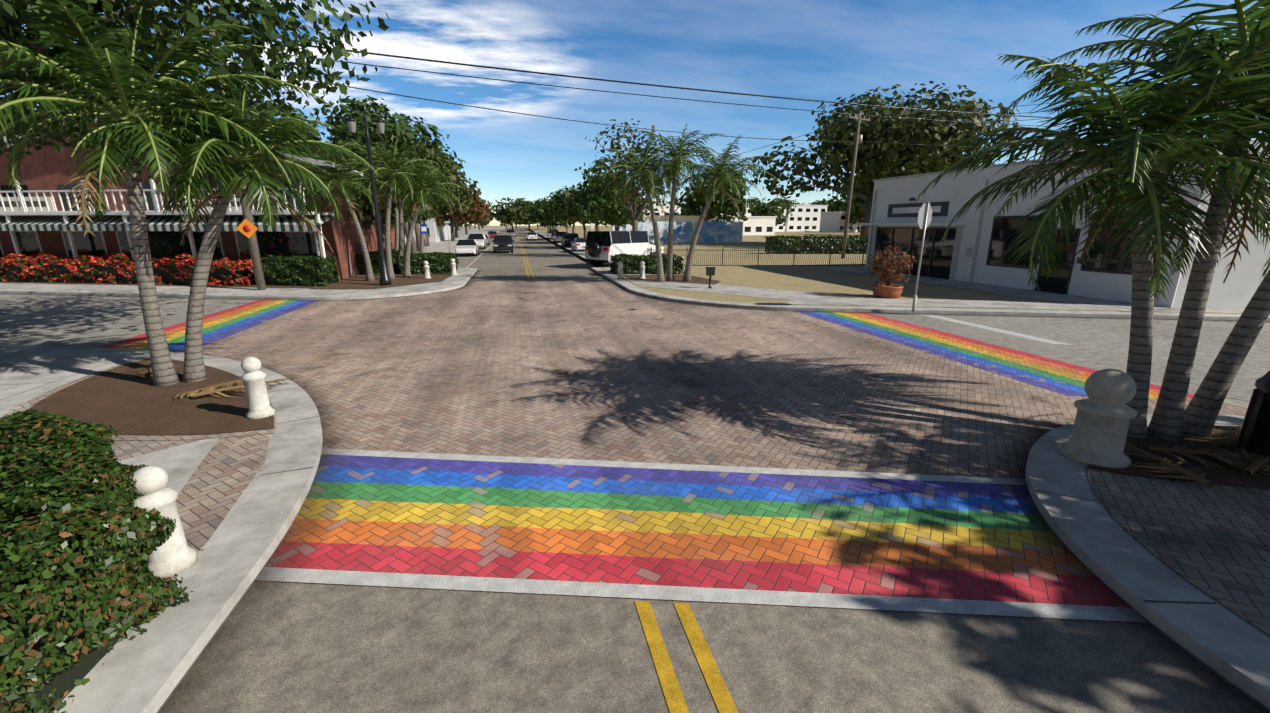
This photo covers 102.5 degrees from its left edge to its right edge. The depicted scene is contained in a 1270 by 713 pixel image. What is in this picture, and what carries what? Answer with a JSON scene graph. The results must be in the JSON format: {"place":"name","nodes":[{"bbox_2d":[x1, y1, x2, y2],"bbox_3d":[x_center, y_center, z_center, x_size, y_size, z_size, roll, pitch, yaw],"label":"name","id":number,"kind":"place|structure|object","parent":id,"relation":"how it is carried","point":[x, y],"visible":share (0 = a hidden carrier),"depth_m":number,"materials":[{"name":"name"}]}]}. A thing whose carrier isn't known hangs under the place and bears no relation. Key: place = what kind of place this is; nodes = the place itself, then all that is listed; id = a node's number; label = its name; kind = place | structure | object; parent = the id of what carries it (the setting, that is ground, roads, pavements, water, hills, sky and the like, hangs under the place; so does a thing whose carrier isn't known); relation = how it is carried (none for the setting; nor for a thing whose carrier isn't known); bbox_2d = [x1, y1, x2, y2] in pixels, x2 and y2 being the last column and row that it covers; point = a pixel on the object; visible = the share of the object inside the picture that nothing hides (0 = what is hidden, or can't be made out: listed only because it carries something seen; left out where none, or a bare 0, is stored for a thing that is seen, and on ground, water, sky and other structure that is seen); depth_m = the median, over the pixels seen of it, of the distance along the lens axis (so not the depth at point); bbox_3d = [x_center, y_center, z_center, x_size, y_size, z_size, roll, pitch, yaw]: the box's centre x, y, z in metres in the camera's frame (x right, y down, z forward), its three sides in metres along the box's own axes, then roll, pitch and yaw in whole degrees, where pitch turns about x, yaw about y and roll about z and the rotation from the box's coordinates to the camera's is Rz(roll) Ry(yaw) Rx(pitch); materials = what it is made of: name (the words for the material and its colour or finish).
{"place":"outdoors","nodes":[
{"label":"outdoors","id":0,"kind":"place"},
{"bbox_2d":[0,344,322,712],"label":"sidewalk","id":1,"kind":"structure","parent":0,"point":[145,672],"depth_m":4.47,"materials":[{"name":"concrete"}]},
{"bbox_2d":[0,479,182,712],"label":"hedge","id":2,"kind":"object","parent":1,"relation":"on","point":[67,618],"visible":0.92,"depth_m":2.85,"materials":[{"name":"green plant"}]},
{"bbox_2d":[0,409,192,641],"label":"hedge","id":3,"kind":"object","parent":1,"relation":"on","point":[34,463],"visible":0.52,"depth_m":3.61,"materials":[{"name":"green plant"}]},
{"bbox_2d":[2,357,275,439],"bbox_3d":[-7.714,0.659,7.897,6.568,0.001,2.719,9,17,31],"label":"mulch border","id":4,"kind":"object","parent":1,"relation":"on","point":[26,405],"visible":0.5,"depth_m":6.63,"materials":[{"name":"grey concrete"}]},
{"bbox_2d":[0,0,335,386],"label":"palm","id":5,"kind":"object","parent":4,"relation":"on","point":[130,76],"visible":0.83,"depth_m":7.25,"materials":[{"name":"green"}]},
{"bbox_2d":[121,365,296,398],"bbox_3d":[-7.683,0.381,8.683,3.795,0.095,1.374,5,15,19],"label":"palm debris","id":6,"kind":"object","parent":4,"relation":"on","point":[213,390],"visible":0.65,"depth_m":8.14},
{"bbox_2d":[66,77,381,382],"bbox_3d":[-6.543,-2.124,8.985,4.001,5.148,3.986,-3,15,-12],"label":"palm","id":7,"kind":"object","parent":4,"relation":"on","point":[187,179],"visible":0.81,"depth_m":8.36,"materials":[{"name":"green"}]},
{"bbox_2d":[240,357,275,418],"bbox_3d":[-5.291,0.430,7.112,0.338,0.876,0.338,-3,15,-12],"label":"bollard","id":8,"kind":"object","parent":4,"relation":"on","point":[253,376],"visible":0.98,"depth_m":7.04,"materials":[{"name":"white concrete"}]},
{"bbox_2d":[28,358,273,434],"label":"mulch","id":9,"kind":"object","parent":1,"relation":"on","point":[124,403],"visible":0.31,"depth_m":7.59,"materials":[{"name":"soil"}]},
{"bbox_2d":[92,433,270,602],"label":"brick walk","id":10,"kind":"structure","parent":1,"relation":"on","point":[218,482],"depth_m":5.49,"materials":[{"name":"brick"}]},
{"bbox_2d":[131,466,197,578],"bbox_3d":[-3.681,1.254,3.944,0.324,0.868,0.324,-3,15,-12],"label":"bollard","id":11,"kind":"object","parent":10,"relation":"on","point":[175,553],"visible":0.83,"depth_m":3.90,"materials":[{"name":"white concrete"}]},
{"bbox_2d":[118,438,218,493],"bbox_3d":[-5.464,1.297,5.444,1.278,0.001,1.953,-7,16,-25],"label":"concrete patch","id":12,"kind":"object","parent":10,"relation":"on","point":[180,464],"visible":0.25,"depth_m":5.85,"materials":[{"name":"concrete"}]},
{"bbox_2d":[0,0,389,163],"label":"overhanging tree","id":13,"kind":"object","parent":1,"relation":"on","point":[189,14],"visible":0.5,"depth_m":10.07,"materials":[{"name":"green plant"}]},
{"bbox_2d":[0,227,508,299],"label":"sidewalk","id":14,"kind":"structure","parent":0,"point":[462,277],"depth_m":21.05,"materials":[{"name":"concrete"}]},
{"bbox_2d":[0,281,313,287],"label":"planting bed","id":15,"kind":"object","parent":14,"relation":"on","point":[254,285],"depth_m":22.66,"materials":[{"name":"brown soil"}]},
{"bbox_2d":[0,251,267,285],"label":"hedge flowers","id":16,"kind":"object","parent":15,"relation":"on","point":[110,268],"visible":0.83,"depth_m":23.40,"materials":[{"name":"red plant"}]},
{"bbox_2d":[170,5,266,289],"bbox_3d":[-15.660,-7.644,19.993,2.395,10.702,0.406,-5,15,-17],"label":"utility pole","id":17,"kind":"object","parent":14,"relation":"on","point":[247,228],"visible":0.29,"depth_m":20.62,"materials":[{"name":"brown wood"}]},
{"bbox_2d":[264,72,855,141],"bbox_3d":[0.615,-13.425,29.081,38.461,0.902,0.044,-9,17,-31],"label":"wire","id":18,"kind":"object","parent":17,"relation":"attached to","point":[563,119],"visible":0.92,"depth_m":26.13,"materials":[{"name":"black plastic"}]},
{"bbox_2d":[243,37,1073,118],"bbox_3d":[18.602,-14.704,29.288,71.830,1.353,0.070,-4,15,-17],"label":"wire","id":19,"kind":"object","parent":17,"relation":"attached to","point":[668,86],"visible":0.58,"depth_m":24.06,"materials":[{"name":"black plastic"}]},
{"bbox_2d":[263,51,1059,126],"bbox_3d":[18.602,-14.270,29.400,71.829,1.420,0.040,-4,15,-17],"label":"wire","id":20,"kind":"object","parent":17,"relation":"attached to","point":[655,96],"visible":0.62,"depth_m":23.99,"materials":[{"name":"black plastic"}]},
{"bbox_2d":[261,253,339,286],"bbox_3d":[-15.186,-3.941,23.194,3.709,1.441,2.099,2,15,8],"label":"green hedge","id":21,"kind":"object","parent":14,"relation":"on","point":[297,270],"visible":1,"depth_m":22.38,"materials":[{"name":"green plant"}]},
{"bbox_2d":[311,274,451,288],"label":"mulch","id":22,"kind":"object","parent":14,"relation":"on","point":[357,282],"visible":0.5,"depth_m":24.21,"materials":[{"name":"brown soil"}]},
{"bbox_2d":[280,139,374,276],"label":"palm","id":23,"kind":"object","parent":22,"relation":"on","point":[344,161],"visible":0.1,"depth_m":25.33,"materials":[{"name":"green"}]},
{"bbox_2d":[284,141,399,280],"bbox_3d":[-13.451,-6.395,23.433,4.536,6.177,4.393,7,16,26],"label":"palm","id":24,"kind":"object","parent":22,"relation":"on","point":[346,177],"visible":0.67,"depth_m":23.03,"materials":[{"name":"green"}]},
{"bbox_2d":[347,113,390,284],"bbox_3d":[-11.167,-6.625,21.965,1.480,7.100,0.480,-3,15,-12],"label":"street lamp","id":25,"kind":"object","parent":22,"relation":"on","point":[385,279],"visible":0.98,"depth_m":21.74,"materials":[{"name":"black metal"}]},
{"bbox_2d":[326,139,445,278],"bbox_3d":[-11.594,-7.049,24.884,4.790,6.724,4.654,6,16,21],"label":"palm","id":26,"kind":"object","parent":22,"relation":"on","point":[389,159],"visible":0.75,"depth_m":24.35,"materials":[{"name":"green"}]},
{"bbox_2d":[355,165,440,272],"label":"palm","id":27,"kind":"object","parent":22,"relation":"on","point":[401,241],"visible":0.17,"depth_m":28.39,"materials":[{"name":"green"}]},
{"bbox_2d":[378,162,469,277],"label":"palm","id":28,"kind":"object","parent":22,"relation":"on","point":[427,177],"visible":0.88,"depth_m":25.49,"materials":[{"name":"green"}]},
{"bbox_2d":[321,95,448,249],"bbox_3d":[-19.325,-13.156,38.960,9.155,11.876,9.746,7,16,25],"label":"tree","id":29,"kind":"object","parent":14,"relation":"on","point":[402,121],"depth_m":35.80,"materials":[{"name":"green plant"}]},
{"bbox_2d":[329,107,442,248],"bbox_3d":[-17.264,-10.635,32.641,9.425,10.157,8.202,11,18,37],"label":"tree","id":30,"kind":"object","parent":14,"relation":"on","point":[387,140],"visible":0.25,"depth_m":31.19,"materials":[{"name":"green plant"}]},
{"bbox_2d":[373,151,431,249],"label":"palm","id":31,"kind":"object","parent":14,"relation":"on","point":[396,247],"visible":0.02,"depth_m":31.08,"materials":[{"name":"green"}]},
{"bbox_2d":[398,252,458,273],"bbox_3d":[-11.712,-5.355,29.153,2.968,1.237,3.325,-3,15,-12],"label":"street hedge","id":32,"kind":"object","parent":14,"relation":"on","point":[438,263],"depth_m":27.90,"materials":[{"name":"green plant"}]},
{"bbox_2d":[391,136,477,254],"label":"tree","id":33,"kind":"object","parent":14,"relation":"on","point":[462,194],"visible":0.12,"depth_m":37.74,"materials":[{"name":"green plant"}]},
{"bbox_2d":[410,143,470,251],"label":"tree","id":34,"kind":"object","parent":14,"relation":"on","point":[417,227],"depth_m":50.47,"materials":[{"name":"green plant"}]},
{"bbox_2d":[436,180,493,240],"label":"tree","id":35,"kind":"object","parent":14,"relation":"on","point":[479,209],"visible":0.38,"depth_m":81.81,"materials":[{"name":"red plant"}]},
{"bbox_2d":[463,226,611,226],"bbox_3d":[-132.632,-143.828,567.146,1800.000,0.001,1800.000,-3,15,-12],"label":"ground","id":36,"kind":"structure","parent":0,"point":[536,226],"depth_m":762.02,"materials":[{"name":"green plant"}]},
{"bbox_2d":[0,118,394,279],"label":"brick building","id":37,"kind":"structure","parent":36,"relation":"on","point":[39,214],"depth_m":25.15,"materials":[{"name":"red brick"}]},
{"bbox_2d":[123,215,202,262],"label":"window","id":38,"kind":"structure","parent":37,"relation":"in","point":[164,244],"depth_m":24.35,"materials":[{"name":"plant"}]},
{"bbox_2d":[243,231,295,261],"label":"window","id":39,"kind":"structure","parent":37,"relation":"in","point":[274,243],"depth_m":24.56,"materials":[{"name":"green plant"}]},
{"bbox_2d":[244,98,393,229],"bbox_3d":[-17.357,-9.032,28.497,8.460,9.129,7.858,-3,15,-12],"label":"tree","id":40,"kind":"object","parent":36,"relation":"on","point":[366,204],"visible":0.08,"depth_m":27.07,"materials":[{"name":"green plant"}]},
{"bbox_2d":[355,249,412,274],"bbox_3d":[-14.669,-5.684,30.219,2.271,1.352,5.782,-3,15,-12],"label":"street hedge","id":41,"kind":"object","parent":36,"relation":"on","point":[374,256],"depth_m":27.73,"materials":[{"name":"green plant"}]},
{"bbox_2d":[404,213,450,242],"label":"building","id":42,"kind":"structure","parent":36,"relation":"on","point":[436,233],"depth_m":78.91,"materials":[{"name":"grey paint"}]},
{"bbox_2d":[486,197,538,228],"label":"tree","id":43,"kind":"object","parent":36,"relation":"on","point":[512,212],"visible":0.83,"depth_m":210.47,"materials":[{"name":"green plant"}]},
{"bbox_2d":[639,215,699,220],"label":"white building","id":44,"kind":"structure","parent":36,"relation":"on","point":[676,218],"depth_m":101.01,"materials":[{"name":"paint"}]},
{"bbox_2d":[612,221,742,242],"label":"mural wall","id":45,"kind":"structure","parent":36,"relation":"on","point":[717,232],"depth_m":75.58,"materials":[{"name":"paint"}]},
{"bbox_2d":[708,216,776,234],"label":"building","id":46,"kind":"structure","parent":36,"relation":"on","point":[758,225],"depth_m":129.92,"materials":[{"name":"white paint"}]},
{"bbox_2d":[783,205,827,230],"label":"white building","id":47,"kind":"structure","parent":36,"relation":"on","point":[804,218],"depth_m":202.27,"materials":[{"name":"paint"}]},
{"bbox_2d":[819,211,860,231],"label":"white building","id":48,"kind":"structure","parent":36,"relation":"on","point":[831,221],"depth_m":181.17,"materials":[{"name":"paint"}]},
{"bbox_2d":[741,81,1018,235],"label":"tree","id":49,"kind":"object","parent":36,"relation":"on","point":[887,158],"visible":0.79,"depth_m":58.86,"materials":[{"name":"green plant"}]},
{"bbox_2d":[590,269,1237,320],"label":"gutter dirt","id":50,"kind":"structure","parent":36,"relation":"on","point":[873,312],"depth_m":16.39,"materials":[{"name":"brown soil"}]},
{"bbox_2d":[857,140,1269,308],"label":"white building","id":51,"kind":"structure","parent":36,"relation":"on","point":[970,248],"depth_m":21.88,"materials":[{"name":"paint"}]},
{"bbox_2d":[1151,28,1269,439],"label":"palm","id":52,"kind":"object","parent":36,"relation":"on","point":[1203,408],"visible":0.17,"depth_m":6.34,"materials":[{"name":"green"}]},
{"bbox_2d":[533,230,680,285],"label":"sidewalk","id":53,"kind":"structure","parent":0,"point":[606,266],"depth_m":27.67,"materials":[{"name":"concrete"}]},
{"bbox_2d":[608,253,684,274],"bbox_3d":[0.602,-5.206,28.659,4.164,1.195,2.295,-1,15,-5],"label":"street hedge","id":54,"kind":"object","parent":53,"relation":"on","point":[631,264],"depth_m":27.79,"materials":[{"name":"green plant"}]},
{"bbox_2d":[623,274,720,283],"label":"mulch","id":55,"kind":"object","parent":53,"relation":"on","point":[694,279],"visible":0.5,"depth_m":25.09,"materials":[{"name":"brown soil"}]},
{"bbox_2d":[593,129,689,281],"bbox_3d":[0.341,-6.657,23.548,4.374,6.640,4.658,-3,15,-12],"label":"palm","id":56,"kind":"object","parent":55,"relation":"on","point":[634,168],"visible":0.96,"depth_m":23.07,"materials":[{"name":"green"}]},
{"bbox_2d":[632,123,723,280],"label":"palm","id":57,"kind":"object","parent":55,"relation":"on","point":[677,159],"visible":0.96,"depth_m":22.89,"materials":[{"name":"green"}]},
{"bbox_2d":[673,136,778,281],"bbox_3d":[3.890,-6.540,23.497,4.948,6.435,4.573,-3,15,-12],"label":"palm","id":58,"kind":"object","parent":55,"relation":"on","point":[721,174],"visible":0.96,"depth_m":22.95,"materials":[{"name":"green"}]},
{"bbox_2d":[0,0,1266,225],"label":"sky","id":59,"kind":"structure","parent":0,"point":[826,50],"materials":[{"name":"blue"}]},
{"bbox_2d":[0,294,1269,407],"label":"cross road","id":60,"kind":"structure","parent":0,"point":[85,321],"depth_m":13.67,"materials":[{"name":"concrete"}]},
{"bbox_2d":[924,315,1071,344],"bbox_3d":[9.640,-0.799,14.046,0.400,0.001,4.352,-3,15,-12],"label":"stop bar marking","id":61,"kind":"object","parent":60,"relation":"on","point":[1001,331],"visible":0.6,"depth_m":13.65,"materials":[{"name":"white paint"}]},
{"bbox_2d":[991,423,1269,712],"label":"gutter dirt","id":62,"kind":"structure","parent":60,"relation":"on","point":[1123,603],"depth_m":3.79,"materials":[{"name":"brown soil"}]},
{"bbox_2d":[165,227,1267,712],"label":"road","id":63,"kind":"structure","parent":0,"point":[309,647],"depth_m":3.34,"materials":[{"name":"grey asphalt"}]},
{"bbox_2d":[157,367,352,712],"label":"gutter dirt","id":64,"kind":"structure","parent":63,"relation":"on","point":[185,682],"depth_m":3.99,"materials":[{"name":"brown soil"}]},
{"bbox_2d":[454,239,478,256],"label":"white sedan car","id":65,"kind":"object","parent":63,"relation":"on","point":[466,247],"visible":1,"depth_m":45.39,"materials":[{"name":"white paint"}]},
{"bbox_2d":[491,235,514,252],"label":"grey suv","id":66,"kind":"object","parent":63,"relation":"on","point":[502,242],"visible":1,"depth_m":50.51,"materials":[{"name":"grey paint"}]},
{"bbox_2d":[585,231,663,266],"bbox_3d":[-0.713,-7.274,34.443,2.782,2.348,5.972,13,19,40],"label":"white car","id":67,"kind":"object","parent":63,"relation":"on","point":[601,247],"visible":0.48,"depth_m":32.71,"materials":[{"name":"white paint"}]},
{"bbox_2d":[635,601,688,712],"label":"yellow marking","id":68,"kind":"object","parent":63,"relation":"on","point":[673,695],"visible":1,"depth_m":3.32,"materials":[{"name":"paint"}]},
{"bbox_2d":[674,603,738,712],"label":"yellow marking","id":69,"kind":"object","parent":63,"relation":"on","point":[721,695],"visible":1,"depth_m":3.31,"materials":[{"name":"paint"}]},
{"bbox_2d":[203,278,1246,622],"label":"brick paving","id":70,"kind":"structure","parent":0,"point":[605,370],"depth_m":8.98,"materials":[{"name":"grey brick"}]},
{"bbox_2d":[97,299,319,356],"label":"crosswalk","id":71,"kind":"structure","parent":70,"relation":"on","point":[219,325],"depth_m":14.59,"materials":[{"name":"paint"}]},
{"bbox_2d":[326,449,1023,484],"bbox_3d":[0.362,1.286,5.965,12.694,0.001,0.163,1,15,5],"label":"white marking","id":72,"kind":"object","parent":70,"relation":"on","point":[679,466],"visible":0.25,"depth_m":5.96,"materials":[{"name":"paint"}]},
{"bbox_2d":[271,454,1121,606],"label":"crosswalk","id":73,"kind":"structure","parent":70,"relation":"on","point":[811,534],"depth_m":4.70,"materials":[{"name":"brick"}]},
{"bbox_2d":[264,567,1139,621],"bbox_3d":[0.856,1.827,3.875,12.578,0.001,0.165,1,15,4],"label":"white marking","id":74,"kind":"object","parent":70,"relation":"on","point":[1064,611],"visible":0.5,"depth_m":3.90,"materials":[{"name":"paint"}]},
{"bbox_2d":[796,311,1193,400],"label":"crosswalk","id":75,"kind":"structure","parent":70,"relation":"on","point":[1065,378],"depth_m":11.20,"materials":[{"name":"paint"}]},
{"bbox_2d":[916,13,1269,437],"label":"palm","id":76,"kind":"object","parent":70,"relation":"on","point":[1140,162],"visible":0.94,"depth_m":5.80,"materials":[{"name":"green"}]},
{"bbox_2d":[990,0,1269,440],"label":"palm","id":77,"kind":"object","parent":70,"relation":"on","point":[1167,421],"visible":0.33,"depth_m":6.29,"materials":[{"name":"green"}]},
{"bbox_2d":[523,227,1269,320],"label":"sidewalk","id":78,"kind":"structure","parent":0,"point":[815,279],"depth_m":22.78,"materials":[{"name":"grey concrete"}]},
{"bbox_2d":[524,196,567,228],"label":"tree","id":79,"kind":"object","parent":78,"relation":"on","point":[540,208],"visible":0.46,"depth_m":158.52,"materials":[{"name":"green plant"}]},
{"bbox_2d":[543,185,585,232],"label":"tree","id":80,"kind":"object","parent":78,"relation":"on","point":[556,200],"visible":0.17,"depth_m":121.62,"materials":[{"name":"green plant"}]},
{"bbox_2d":[557,189,610,237],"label":"tree","id":81,"kind":"object","parent":78,"relation":"on","point":[565,213],"visible":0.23,"depth_m":95.10,"materials":[{"name":"green plant"}]},
{"bbox_2d":[566,171,614,230],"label":"tree","id":82,"kind":"object","parent":78,"relation":"on","point":[577,200],"visible":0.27,"depth_m":73.83,"materials":[{"name":"green plant"}]},
{"bbox_2d":[574,154,655,230],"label":"tree","id":83,"kind":"object","parent":78,"relation":"on","point":[617,220],"visible":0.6,"depth_m":56.85,"materials":[{"name":"green plant"}]},
{"bbox_2d":[583,118,679,230],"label":"tree","id":84,"kind":"object","parent":78,"relation":"on","point":[634,213],"visible":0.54,"depth_m":42.05,"materials":[{"name":"green plant"}]},
{"bbox_2d":[674,171,751,221],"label":"tree","id":85,"kind":"object","parent":78,"relation":"on","point":[728,208],"visible":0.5,"depth_m":98.82,"materials":[{"name":"green plant"}]},
{"bbox_2d":[641,282,864,299],"bbox_3d":[4.029,-2.725,21.021,9.689,0.001,2.988,13,19,41],"label":"sidewalk corner","id":86,"kind":"object","parent":78,"relation":"on","point":[755,292],"visible":0.8,"depth_m":20.67,"materials":[{"name":"concrete"}]},
{"bbox_2d":[651,247,865,265],"bbox_3d":[12.657,-6.612,33.956,23.223,1.310,1.052,-1,15,-4],"label":"lot fence","id":87,"kind":"object","parent":78,"relation":"on","point":[794,250],"visible":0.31,"depth_m":33.57,"materials":[{"name":"black metal"}]},
{"bbox_2d":[749,197,788,225],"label":"tree","id":88,"kind":"object","parent":78,"relation":"on","point":[762,208],"visible":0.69,"depth_m":174.95,"materials":[{"name":"green plant"}]},
{"bbox_2d":[765,234,867,253],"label":"hedge","id":89,"kind":"object","parent":78,"relation":"on","point":[779,242],"visible":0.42,"depth_m":46.96,"materials":[{"name":"green plant"}]},
{"bbox_2d":[828,178,880,217],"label":"tree","id":90,"kind":"object","parent":78,"relation":"on","point":[857,203],"visible":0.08,"depth_m":102.03,"materials":[{"name":"green plant"}]},
{"bbox_2d":[841,111,869,258],"bbox_3d":[16.927,-13.025,39.802,2.401,11.206,0.350,-7,16,-25],"label":"utility pole","id":91,"kind":"object","parent":78,"relation":"on","point":[858,137],"visible":0.9,"depth_m":39.45,"materials":[{"name":"brown wood"}]},
{"bbox_2d":[865,241,916,297],"bbox_3d":[9.463,-3.184,18.876,1.580,2.123,1.638,-3,15,-12],"label":"potted plant","id":92,"kind":"object","parent":78,"relation":"on","point":[888,273],"visible":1,"depth_m":18.74,"materials":[{"name":"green plant"}]},
{"bbox_2d":[911,202,931,311],"bbox_3d":[8.750,-3.005,15.635,0.758,3.300,0.103,-9,17,-32],"label":"stop sign","id":93,"kind":"object","parent":78,"relation":"on","point":[924,217],"visible":1,"depth_m":15.43,"materials":[{"name":"grey metal"}]},
{"bbox_2d":[823,267,1177,310],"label":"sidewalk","id":94,"kind":"structure","parent":78,"relation":"on","point":[1093,302],"depth_m":20.29,"materials":[{"name":"concrete"}]},
{"bbox_2d":[778,297,1243,312],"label":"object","id":95,"kind":"structure","parent":78,"relation":"on","point":[944,303],"depth_m":17.51,"materials":[{"name":"concrete"}]},
{"bbox_2d":[1026,413,1269,708],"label":"curb","id":96,"kind":"structure","parent":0,"point":[1102,543],"depth_m":3.97,"materials":[{"name":"concrete"}]},
{"bbox_2d":[1058,369,1137,467],"bbox_3d":[5.339,0.663,5.815,0.634,1.074,0.634,-3,15,-12],"label":"bollard","id":97,"kind":"object","parent":96,"relation":"on","point":[1105,414],"visible":1,"depth_m":5.68,"materials":[{"name":"concrete"}]},
{"bbox_2d":[1087,465,1269,634],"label":"brick walk","id":98,"kind":"structure","parent":96,"relation":"on","point":[1213,541],"depth_m":4.55,"materials":[{"name":"brick"}]},
{"bbox_2d":[1088,425,1269,487],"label":"mulch","id":99,"kind":"object","parent":98,"relation":"on","point":[1231,478],"visible":0.26,"depth_m":5.77,"materials":[{"name":"brown soil"}]},
{"bbox_2d":[1123,425,1269,487],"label":"palm debris","id":100,"kind":"object","parent":99,"relation":"on","point":[1261,462],"visible":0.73,"depth_m":5.68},
{"bbox_2d":[1235,370,1269,458],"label":"trash can","id":101,"kind":"object","parent":99,"relation":"on","point":[1254,435],"visible":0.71,"depth_m":5.78,"materials":[{"name":"black plastic"}]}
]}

